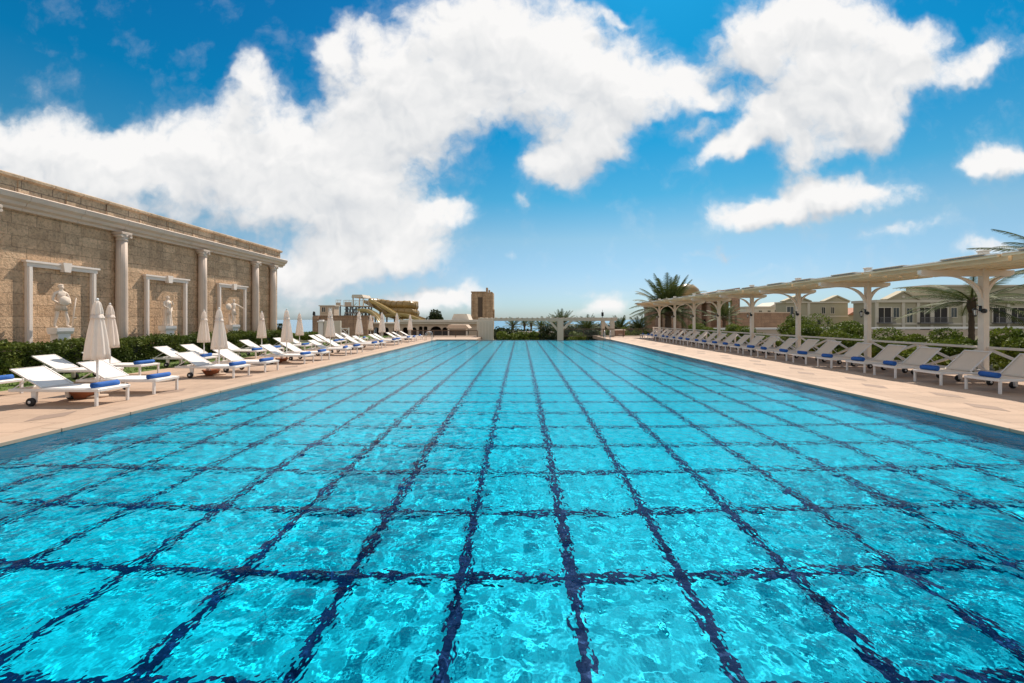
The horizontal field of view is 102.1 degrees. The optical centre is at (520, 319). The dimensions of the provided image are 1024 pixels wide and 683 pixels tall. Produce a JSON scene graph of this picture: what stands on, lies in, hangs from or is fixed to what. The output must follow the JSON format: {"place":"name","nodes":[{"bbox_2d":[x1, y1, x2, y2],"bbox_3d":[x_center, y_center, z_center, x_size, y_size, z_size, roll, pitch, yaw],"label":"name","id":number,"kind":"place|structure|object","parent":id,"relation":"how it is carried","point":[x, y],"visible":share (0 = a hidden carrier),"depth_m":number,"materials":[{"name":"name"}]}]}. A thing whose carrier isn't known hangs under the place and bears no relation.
{"place":"outdoors","nodes":[
{"label":"outdoors","id":0,"kind":"place"},
{"bbox_2d":[0,336,396,390],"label":"lawn strip","id":1,"kind":"object","parent":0,"point":[68,376],"visible":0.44,"depth_m":15.33,"materials":[{"name":"plant"}]},
{"bbox_2d":[46,284,76,347],"bbox_3d":[-16.282,0.275,14.731,0.491,3.051,0.654,0,0,10],"label":"warrior statue","id":2,"kind":"object","parent":1,"relation":"on","point":[62,301],"visible":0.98,"depth_m":14.57,"materials":[{"name":"white stone"}]},
{"bbox_2d":[105,303,119,363],"bbox_3d":[-13.206,0.636,13.296,0.465,2.328,0.478,0,0,-40],"label":"closed umbrella","id":3,"kind":"object","parent":1,"relation":"on","point":[111,329],"visible":0.75,"depth_m":13.23,"materials":[{"name":"fabric"}]},
{"bbox_2d":[80,352,159,375],"bbox_3d":[-12.946,1.418,13.398,1.948,0.764,0.814,0,0,0],"label":"sun lounger","id":4,"kind":"object","parent":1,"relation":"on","point":[116,362],"visible":0.38,"depth_m":13.32,"materials":[{"name":"white"}]},
{"bbox_2d":[0,329,285,378],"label":"clipped hedge","id":5,"kind":"object","parent":1,"relation":"on","point":[133,349],"visible":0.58,"depth_m":15.60,"materials":[{"name":"green plant"}]},
{"bbox_2d":[0,170,287,351],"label":"stone building","id":6,"kind":"structure","parent":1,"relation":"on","point":[134,267],"depth_m":17.04,"materials":[{"name":"stone"}]},
{"bbox_2d":[158,296,176,335],"bbox_3d":[-16.300,0.356,19.100,0.480,2.888,0.480,0,0,15],"label":"draped statue","id":7,"kind":"object","parent":1,"relation":"on","point":[167,327],"visible":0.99,"depth_m":18.98,"materials":[{"name":"white stone"}]},
{"bbox_2d":[197,310,209,361],"bbox_3d":[-13.203,0.699,17.256,0.452,2.203,0.440,0,0,-28],"label":"closed umbrella","id":8,"kind":"object","parent":1,"relation":"on","point":[203,337],"visible":0.91,"depth_m":17.15,"materials":[{"name":"fabric"}]},
{"bbox_2d":[226,299,243,331],"bbox_3d":[-16.276,0.326,23.388,0.553,2.949,1.019,0,0,12],"label":"winged warrior statue","id":9,"kind":"object","parent":1,"relation":"on","point":[231,307],"visible":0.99,"depth_m":23.34,"materials":[{"name":"white stone"}]},
{"bbox_2d":[257,311,266,354],"bbox_3d":[-13.206,0.690,21.097,0.443,2.220,0.456,0,0,-31],"label":"closed umbrella","id":10,"kind":"object","parent":1,"relation":"on","point":[261,332],"visible":0.94,"depth_m":21.00,"materials":[{"name":"fabric"}]},
{"bbox_2d":[295,313,303,349],"bbox_3d":[-13.196,0.696,24.706,0.453,2.208,0.441,0,0,29],"label":"closed umbrella","id":11,"kind":"object","parent":1,"relation":"on","point":[299,330],"visible":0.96,"depth_m":24.60,"materials":[{"name":"fabric"}]},
{"bbox_2d":[277,320,638,333],"bbox_3d":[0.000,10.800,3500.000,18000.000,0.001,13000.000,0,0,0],"label":"sea","id":12,"kind":"structure","parent":0,"point":[307,325],"depth_m":870.40,"materials":[{"name":"blue liquid"}]},
{"bbox_2d":[0,340,1023,682],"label":"pool water","id":13,"kind":"structure","parent":0,"point":[522,512],"depth_m":3.59,"materials":[{"name":"liquid"}]},
{"bbox_2d":[0,336,1023,436],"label":"pool deck","id":14,"kind":"structure","parent":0,"point":[16,411],"depth_m":11.26,"materials":[{"name":"stone"}]},
{"bbox_2d":[0,378,23,392],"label":"sun lounger","id":15,"kind":"object","parent":14,"relation":"on","point":[20,380],"visible":0.89,"depth_m":9.92,"materials":[{"name":"white"}]},
{"bbox_2d":[8,366,129,405],"bbox_3d":[-9.697,1.418,8.921,1.948,0.764,0.814,0,0,1],"label":"sun lounger","id":16,"kind":"object","parent":14,"relation":"on","point":[42,378],"visible":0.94,"depth_m":8.80,"materials":[{"name":"white paint"}]},
{"bbox_2d":[90,380,119,387],"bbox_3d":[-8.909,1.386,8.874,0.120,0.122,0.519,-13,-1,4],"label":"rolled towel","id":17,"kind":"object","parent":16,"relation":"on","point":[104,384],"visible":1,"depth_m":8.83,"materials":[{"name":"fabric"}]},
{"bbox_2d":[31,354,123,379],"bbox_3d":[-12.926,1.418,12.088,1.948,0.764,0.814,0,0,-4],"label":"sun lounger","id":18,"kind":"object","parent":14,"relation":"on","point":[55,363],"visible":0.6,"depth_m":12.04,"materials":[{"name":"white"}]},
{"bbox_2d":[69,392,93,398],"bbox_3d":[-9.980,1.710,9.450,0.500,0.180,0.500,0,0,0],"label":"terracotta bowl","id":19,"kind":"object","parent":14,"relation":"on","point":[80,395],"visible":0.47,"depth_m":9.29,"materials":[{"name":"ceramic"}]},
{"bbox_2d":[82,298,110,398],"bbox_3d":[-9.785,0.654,9.555,0.470,2.293,0.458,0,0,43],"label":"closed umbrella","id":20,"kind":"object","parent":14,"relation":"on","point":[96,347],"visible":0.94,"depth_m":9.47,"materials":[{"name":"beige fabric"}]},
{"bbox_2d":[76,360,178,394],"bbox_3d":[-9.717,1.418,10.259,1.948,0.764,0.814,0,0,0],"label":"sun lounger","id":21,"kind":"object","parent":14,"relation":"on","point":[107,370],"visible":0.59,"depth_m":10.19,"materials":[{"name":"white"}]},
{"bbox_2d":[146,372,170,378],"bbox_3d":[-8.952,1.383,10.234,0.120,0.123,0.576,-33,-1,1],"label":"rolled towel","id":22,"kind":"object","parent":21,"relation":"on","point":[157,375],"visible":0.99,"depth_m":10.17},
{"bbox_2d":[153,346,217,366],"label":"sun lounger","id":23,"kind":"object","parent":14,"relation":"on","point":[169,352],"visible":0.72,"depth_m":15.80,"materials":[{"name":"white"}]},
{"bbox_2d":[180,344,235,363],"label":"sun lounger","id":24,"kind":"object","parent":14,"relation":"on","point":[194,349],"visible":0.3,"depth_m":17.17,"materials":[{"name":"white"}]},
{"bbox_2d":[175,351,250,377],"bbox_3d":[-9.683,1.418,13.024,1.948,0.764,0.814,0,0,3],"label":"sun lounger","id":25,"kind":"object","parent":14,"relation":"on","point":[195,360],"visible":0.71,"depth_m":12.89,"materials":[{"name":"white"}]},
{"bbox_2d":[210,307,227,375],"bbox_3d":[-9.775,0.704,13.425,0.450,2.192,0.438,0,0,37],"label":"closed umbrella","id":26,"kind":"object","parent":14,"relation":"on","point":[219,340],"visible":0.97,"depth_m":13.34,"materials":[{"name":"fabric"}]},
{"bbox_2d":[212,349,278,372],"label":"sun lounger","id":27,"kind":"object","parent":14,"relation":"on","point":[229,355],"visible":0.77,"depth_m":14.35,"materials":[{"name":"white"}]},
{"bbox_2d":[227,341,266,358],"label":"sun lounger","id":28,"kind":"object","parent":14,"relation":"on","point":[232,347],"visible":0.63,"depth_m":19.34,"materials":[{"name":"white"}]},
{"bbox_2d":[239,340,283,355],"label":"sun lounger","id":29,"kind":"object","parent":14,"relation":"on","point":[250,344],"visible":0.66,"depth_m":20.90,"materials":[{"name":"white"}]},
{"bbox_2d":[280,309,292,362],"bbox_3d":[-9.781,0.675,17.293,0.462,2.250,0.449,0,0,1],"label":"closed umbrella","id":30,"kind":"object","parent":14,"relation":"on","point":[286,335],"visible":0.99,"depth_m":17.20,"materials":[{"name":"fabric"}]},
{"bbox_2d":[259,344,314,363],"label":"sun lounger","id":31,"kind":"object","parent":14,"relation":"on","point":[276,352],"visible":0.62,"depth_m":16.91,"materials":[{"name":"white"}]},
{"bbox_2d":[280,342,329,360],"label":"sun lounger","id":32,"kind":"object","parent":14,"relation":"on","point":[294,349],"visible":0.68,"depth_m":18.35,"materials":[{"name":"white"}]},
{"bbox_2d":[307,340,351,355],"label":"sun lounger","id":33,"kind":"object","parent":14,"relation":"on","point":[318,344],"visible":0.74,"depth_m":20.60,"materials":[{"name":"white"}]},
{"bbox_2d":[325,309,335,354],"bbox_3d":[-9.775,0.635,21.255,0.478,2.330,0.465,0,0,43],"label":"closed umbrella","id":34,"kind":"object","parent":14,"relation":"on","point":[330,330],"visible":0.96,"depth_m":21.15,"materials":[{"name":"fabric"}]},
{"bbox_2d":[323,338,362,352],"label":"sun lounger","id":35,"kind":"object","parent":14,"relation":"on","point":[334,344],"visible":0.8,"depth_m":22.11,"materials":[{"name":"white"}]},
{"bbox_2d":[355,311,362,348],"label":"closed umbrella","id":36,"kind":"object","parent":14,"relation":"on","point":[359,329],"visible":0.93,"depth_m":24.93,"materials":[{"name":"fabric"}]},
{"bbox_2d":[344,336,379,349],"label":"sun lounger","id":37,"kind":"object","parent":14,"relation":"on","point":[352,340],"visible":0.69,"depth_m":24.74,"materials":[{"name":"white"}]},
{"bbox_2d":[379,313,385,344],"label":"closed umbrella","id":38,"kind":"object","parent":14,"relation":"on","point":[382,326],"visible":0.97,"depth_m":28.99,"materials":[{"name":"fabric"}]},
{"bbox_2d":[411,330,477,336],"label":"metal railing","id":39,"kind":"object","parent":14,"relation":"on","point":[454,332],"visible":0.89,"depth_m":41.56,"materials":[{"name":"white metal"}]},
{"bbox_2d":[0,339,1023,446],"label":"pool coping","id":40,"kind":"object","parent":14,"relation":"on","point":[83,422],"visible":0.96,"depth_m":8.89,"materials":[{"name":"stone"}]},
{"bbox_2d":[24,337,1010,421],"bbox_3d":[0.700,1.796,20.830,19.320,0.001,43.220,0,0,0],"label":"deck inlay","id":41,"kind":"object","parent":14,"relation":"on","point":[170,391],"visible":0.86,"depth_m":10.16,"materials":[{"name":"brown stone"}]},
{"bbox_2d":[569,329,642,336],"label":"metal railing","id":42,"kind":"object","parent":14,"relation":"on","point":[631,332],"visible":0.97,"depth_m":41.79,"materials":[{"name":"green metal"}]},
{"bbox_2d":[708,334,738,349],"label":"shaded sun lounger","id":43,"kind":"object","parent":14,"relation":"on","point":[730,338],"visible":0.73,"depth_m":24.88,"materials":[{"name":"beige"}]},
{"bbox_2d":[718,335,758,351],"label":"shaded sun lounger","id":44,"kind":"object","parent":14,"relation":"on","point":[742,340],"visible":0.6,"depth_m":23.48,"materials":[{"name":"beige"}]},
{"bbox_2d":[729,335,764,352],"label":"shaded sun lounger","id":45,"kind":"object","parent":14,"relation":"on","point":[756,340],"visible":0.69,"depth_m":22.25,"materials":[{"name":"beige"}]},
{"bbox_2d":[742,336,779,355],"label":"shaded sun lounger","id":46,"kind":"object","parent":14,"relation":"on","point":[770,341],"visible":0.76,"depth_m":20.93,"materials":[{"name":"beige"}]},
{"bbox_2d":[757,338,798,357],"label":"shaded sun lounger","id":47,"kind":"object","parent":14,"relation":"on","point":[787,343],"visible":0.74,"depth_m":19.55,"materials":[{"name":"beige"}]},
{"bbox_2d":[774,339,819,360],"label":"shaded sun lounger","id":48,"kind":"object","parent":14,"relation":"on","point":[807,345],"visible":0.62,"depth_m":18.22,"materials":[{"name":"beige"}]},
{"bbox_2d":[792,340,841,363],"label":"shaded sun lounger","id":49,"kind":"object","parent":14,"relation":"on","point":[828,346],"visible":0.89,"depth_m":16.92,"materials":[{"name":"beige"}]},
{"bbox_2d":[635,248,1023,380],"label":"timber pergola","id":50,"kind":"object","parent":14,"relation":"on","point":[983,266],"visible":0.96,"depth_m":15.17,"materials":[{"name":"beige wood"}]},
{"bbox_2d":[653,327,1023,374],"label":"cross braced balustrade","id":51,"kind":"object","parent":14,"relation":"on","point":[919,344],"visible":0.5,"depth_m":15.69,"materials":[{"name":"wood"}]},
{"bbox_2d":[816,342,872,368],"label":"shaded sun lounger","id":52,"kind":"object","parent":14,"relation":"on","point":[857,349],"visible":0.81,"depth_m":15.47,"materials":[{"name":"beige"}]},
{"bbox_2d":[845,344,907,372],"bbox_3d":[12.444,1.340,14.273,1.920,0.919,0.874,0,0,-1],"label":"shaded sun lounger","id":53,"kind":"object","parent":14,"relation":"on","point":[889,352],"visible":0.82,"depth_m":14.24,"materials":[{"name":"beige"}]},
{"bbox_2d":[873,347,945,377],"bbox_3d":[12.341,1.340,13.026,1.920,0.919,0.874,0,0,-2],"label":"shaded sun lounger","id":54,"kind":"object","parent":14,"relation":"on","point":[917,357],"visible":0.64,"depth_m":12.98,"materials":[{"name":"beige"}]},
{"bbox_2d":[913,350,999,384],"bbox_3d":[12.356,1.340,11.676,1.920,0.919,0.874,0,0,-2],"label":"shaded sun lounger","id":55,"kind":"object","parent":14,"relation":"on","point":[962,363],"visible":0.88,"depth_m":11.62,"materials":[{"name":"beige"}]},
{"bbox_2d":[920,364,939,370],"bbox_3d":[11.601,1.370,11.744,0.138,0.141,0.425,-6,1,-8],"label":"rolled towel","id":56,"kind":"object","parent":55,"relation":"on","point":[930,367],"visible":1,"depth_m":11.69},
{"bbox_2d":[964,353,1023,393],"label":"shaded sun lounger","id":57,"kind":"object","parent":14,"relation":"on","point":[1012,372],"visible":0.87,"depth_m":10.50,"materials":[{"name":"white paint"}]},
{"bbox_2d":[978,371,1000,377],"bbox_3d":[11.713,1.380,10.335,0.141,0.138,0.423,42,2,2],"label":"rolled towel","id":58,"kind":"object","parent":57,"relation":"on","point":[989,374],"visible":0.98,"depth_m":10.29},
{"bbox_2d":[0,0,1023,319],"label":"sky","id":59,"kind":"structure","parent":0,"point":[545,156],"materials":[{"name":"blue"}]},
{"bbox_2d":[679,336,1023,377],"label":"garden bed","id":60,"kind":"object","parent":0,"point":[991,366],"depth_m":35.60,"materials":[{"name":"plant"}]},
{"bbox_2d":[725,323,755,336],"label":"garden shrub","id":61,"kind":"object","parent":60,"relation":"on","point":[733,327],"visible":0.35,"depth_m":32.50,"materials":[{"name":"green plant"}]},
{"bbox_2d":[780,324,824,344],"bbox_3d":[15.963,1.081,23.363,2.132,1.690,2.057,0,0,0],"label":"garden shrub","id":62,"kind":"object","parent":60,"relation":"on","point":[808,330],"visible":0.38,"depth_m":23.16,"materials":[{"name":"green plant"}]},
{"bbox_2d":[776,313,833,346],"bbox_3d":[17.678,0.764,25.875,2.148,2.335,3.080,0,0,-24],"label":"garden shrub","id":63,"kind":"object","parent":60,"relation":"on","point":[785,327],"visible":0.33,"depth_m":26.04,"materials":[{"name":"green plant"}]},
{"bbox_2d":[819,329,863,348],"bbox_3d":[15.672,1.195,20.152,1.815,1.459,2.230,0,0,27],"label":"garden shrub","id":64,"kind":"object","parent":60,"relation":"on","point":[834,333],"visible":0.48,"depth_m":19.86,"materials":[{"name":"green plant"}]},
{"bbox_2d":[828,320,863,337],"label":"garden shrub","id":65,"kind":"object","parent":60,"relation":"on","point":[849,328],"visible":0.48,"depth_m":21.22,"materials":[{"name":"green plant"}]},
{"bbox_2d":[860,339,899,357],"bbox_3d":[15.411,1.382,17.807,1.350,1.078,1.750,0,0,20],"label":"shrub","id":66,"kind":"object","parent":60,"relation":"on","point":[874,349],"visible":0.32,"depth_m":17.41,"materials":[{"name":"green plant"}]},
{"bbox_2d":[872,335,923,358],"bbox_3d":[15.830,1.284,17.410,1.660,1.281,1.879,0,0,0],"label":"garden shrub","id":67,"kind":"object","parent":60,"relation":"on","point":[900,338],"visible":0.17,"depth_m":17.34,"materials":[{"name":"green plant"}]},
{"bbox_2d":[871,327,928,342],"bbox_3d":[16.830,1.129,18.430,1.985,1.594,2.031,0,0,40],"label":"garden shrub","id":68,"kind":"object","parent":60,"relation":"on","point":[913,335],"visible":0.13,"depth_m":18.49,"materials":[{"name":"green plant"}]},
{"bbox_2d":[894,346,921,360],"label":"shrub","id":69,"kind":"object","parent":60,"relation":"on","point":[907,353],"visible":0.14,"depth_m":16.10,"materials":[{"name":"green plant"}]},
{"bbox_2d":[907,355,951,365],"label":"shrub","id":70,"kind":"object","parent":60,"relation":"on","point":[939,357],"visible":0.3,"depth_m":14.50,"materials":[{"name":"green plant"}]},
{"bbox_2d":[894,269,1023,340],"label":"feather palm","id":71,"kind":"object","parent":60,"relation":"on","point":[970,295],"visible":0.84,"depth_m":17.82,"materials":[{"name":"green plant"}]},
{"bbox_2d":[927,327,996,362],"bbox_3d":[17.124,1.119,16.001,1.809,1.615,2.094,0,0,27],"label":"garden shrub","id":72,"kind":"object","parent":60,"relation":"on","point":[954,336],"visible":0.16,"depth_m":16.30,"materials":[{"name":"green plant"}]},
{"bbox_2d":[926,338,997,365],"bbox_3d":[15.728,1.303,14.947,1.632,1.241,2.295,0,0,0],"label":"garden shrub","id":73,"kind":"object","parent":60,"relation":"on","point":[949,351],"visible":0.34,"depth_m":14.67,"materials":[{"name":"green plant"}]},
{"bbox_2d":[967,229,1023,283],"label":"feather palm","id":74,"kind":"object","parent":60,"relation":"on","point":[1006,250],"visible":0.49,"depth_m":14.97,"materials":[{"name":"green plant"}]},
{"bbox_2d":[989,346,1022,370],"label":"shrub","id":75,"kind":"object","parent":60,"relation":"on","point":[1002,363],"visible":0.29,"depth_m":13.06,"materials":[{"name":"green plant"}]},
{"bbox_2d":[989,326,1023,359],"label":"garden shrub","id":76,"kind":"object","parent":60,"relation":"on","point":[999,339],"visible":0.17,"depth_m":13.83,"materials":[{"name":"green plant"}]},
{"bbox_2d":[1001,337,1023,361],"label":"garden shrub","id":77,"kind":"object","parent":60,"relation":"on","point":[1018,342],"visible":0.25,"depth_m":12.79,"materials":[{"name":"green plant"}]},
{"bbox_3d":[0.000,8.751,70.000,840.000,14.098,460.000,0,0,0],"label":"terrain","id":78,"kind":"structure","parent":0,"visible":0},
{"bbox_2d":[317,320,340,336],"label":"cream garden wall","id":79,"kind":"structure","parent":78,"relation":"on","point":[322,324],"depth_m":42.50,"materials":[{"name":"white paint"}]},
{"bbox_2d":[319,305,339,314],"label":"beige kiosk","id":80,"kind":"object","parent":78,"relation":"on","point":[324,309],"visible":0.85,"depth_m":58.00,"materials":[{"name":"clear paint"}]},
{"bbox_2d":[312,311,374,339],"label":"stone building","id":81,"kind":"structure","parent":78,"relation":"on","point":[349,321],"depth_m":50.00,"materials":[{"name":"brown stone"}]},
{"bbox_2d":[336,295,424,332],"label":"water slide","id":82,"kind":"object","parent":78,"relation":"on","point":[404,309],"visible":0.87,"depth_m":103.30,"materials":[{"name":"yellow paint"}]},
{"bbox_2d":[373,314,476,335],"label":"arcaded terrace","id":83,"kind":"structure","parent":78,"relation":"on","point":[461,319],"depth_m":52.00,"materials":[{"name":"stone"}]},
{"bbox_2d":[425,309,443,319],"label":"round tree","id":84,"kind":"object","parent":78,"relation":"on","point":[434,314],"visible":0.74,"depth_m":88.78,"materials":[{"name":"green plant"}]},
{"bbox_2d":[447,325,471,335],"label":"pool bar","id":85,"kind":"object","parent":78,"relation":"on","point":[458,333],"visible":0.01,"depth_m":47.20,"materials":[{"name":"white paint"}]},
{"bbox_2d":[471,288,494,319],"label":"ruined tower","id":86,"kind":"structure","parent":78,"relation":"on","point":[482,304],"depth_m":95.00,"materials":[{"name":"stone"}]},
{"bbox_2d":[495,331,516,339],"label":"terrace shrub","id":87,"kind":"object","parent":78,"relation":"on","point":[506,336],"visible":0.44,"depth_m":46.51,"materials":[{"name":"green plant"}]},
{"bbox_2d":[511,331,529,339],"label":"terrace shrub","id":88,"kind":"object","parent":78,"relation":"on","point":[522,335],"visible":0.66,"depth_m":45.45,"materials":[{"name":"green plant"}]},
{"bbox_2d":[477,318,616,339],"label":"pergola","id":89,"kind":"object","parent":78,"relation":"on","point":[485,328],"visible":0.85,"depth_m":43.35,"materials":[{"name":"wood"}]},
{"bbox_2d":[538,324,555,336],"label":"terrace shrub","id":90,"kind":"object","parent":78,"relation":"on","point":[547,328],"visible":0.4,"depth_m":50.78,"materials":[{"name":"green plant"}]},
{"bbox_2d":[549,309,575,327],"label":"terrace palm","id":91,"kind":"object","parent":78,"relation":"on","point":[562,316],"visible":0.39,"depth_m":57.68,"materials":[{"name":"green plant"}]},
{"bbox_2d":[554,325,575,339],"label":"terrace shrub","id":92,"kind":"object","parent":78,"relation":"on","point":[565,333],"visible":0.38,"depth_m":49.23,"materials":[{"name":"green plant"}]},
{"bbox_2d":[566,331,586,339],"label":"terrace shrub","id":93,"kind":"object","parent":78,"relation":"on","point":[576,336],"visible":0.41,"depth_m":46.58,"materials":[{"name":"green plant"}]},
{"bbox_2d":[572,313,600,330],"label":"terrace palm","id":94,"kind":"object","parent":78,"relation":"on","point":[586,325],"visible":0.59,"depth_m":55.73,"materials":[{"name":"green plant"}]},
{"bbox_2d":[607,315,631,327],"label":"terrace palm","id":95,"kind":"object","parent":78,"relation":"on","point":[620,321],"visible":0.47,"depth_m":59.56,"materials":[{"name":"green plant"}]},
{"bbox_2d":[627,316,652,332],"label":"terrace palm","id":96,"kind":"object","parent":78,"relation":"on","point":[637,324],"visible":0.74,"depth_m":53.63,"materials":[{"name":"green plant"}]},
{"bbox_2d":[629,273,708,335],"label":"feather palm","id":97,"kind":"object","parent":78,"relation":"on","point":[670,289],"visible":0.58,"depth_m":52.19,"materials":[{"name":"green plant"}]},
{"bbox_2d":[643,284,739,335],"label":"domed building","id":98,"kind":"structure","parent":78,"relation":"on","point":[705,306],"depth_m":60.19,"materials":[{"name":"brown stone"}]},
{"bbox_2d":[703,300,744,327],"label":"feather palm","id":99,"kind":"object","parent":78,"relation":"on","point":[725,312],"visible":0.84,"depth_m":49.78,"materials":[{"name":"green plant"}]},
{"bbox_2d":[740,306,775,311],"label":"pale building","id":100,"kind":"structure","parent":78,"relation":"on","point":[763,308],"depth_m":105.00,"materials":[{"name":"beige paint"}]},
{"bbox_2d":[735,312,789,327],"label":"brown garden wall","id":101,"kind":"structure","parent":78,"relation":"on","point":[768,319],"depth_m":55.00,"materials":[{"name":"brick"}]},
{"bbox_2d":[774,295,850,329],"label":"gabled house","id":102,"kind":"structure","parent":78,"relation":"on","point":[834,308],"depth_m":95.00,"materials":[{"name":"beige paint"}]},
{"bbox_2d":[714,327,1023,335],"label":"white parapet","id":103,"kind":"structure","parent":78,"relation":"on","point":[774,331],"depth_m":47.30,"materials":[{"name":"paint"}]},
{"bbox_2d":[851,285,1023,329],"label":"sage villa","id":104,"kind":"object","parent":78,"relation":"on","point":[887,310],"visible":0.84,"depth_m":84.97,"materials":[{"name":"beige paint"}]},
{"bbox_2d":[879,307,891,321],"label":"balcony door","id":105,"kind":"structure","parent":104,"relation":"in","point":[883,311],"depth_m":84.97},
{"bbox_2d":[934,307,948,321],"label":"balcony door","id":106,"kind":"structure","parent":104,"relation":"in","point":[940,312],"depth_m":84.97,"materials":[{"name":"glass"}]},
{"bbox_2d":[991,307,1006,321],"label":"balcony door","id":107,"kind":"structure","parent":104,"relation":"in","point":[993,316],"depth_m":84.97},
{"bbox_2d":[1010,307,1023,321],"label":"balcony door","id":108,"kind":"structure","parent":104,"relation":"in","point":[1019,308],"depth_m":84.97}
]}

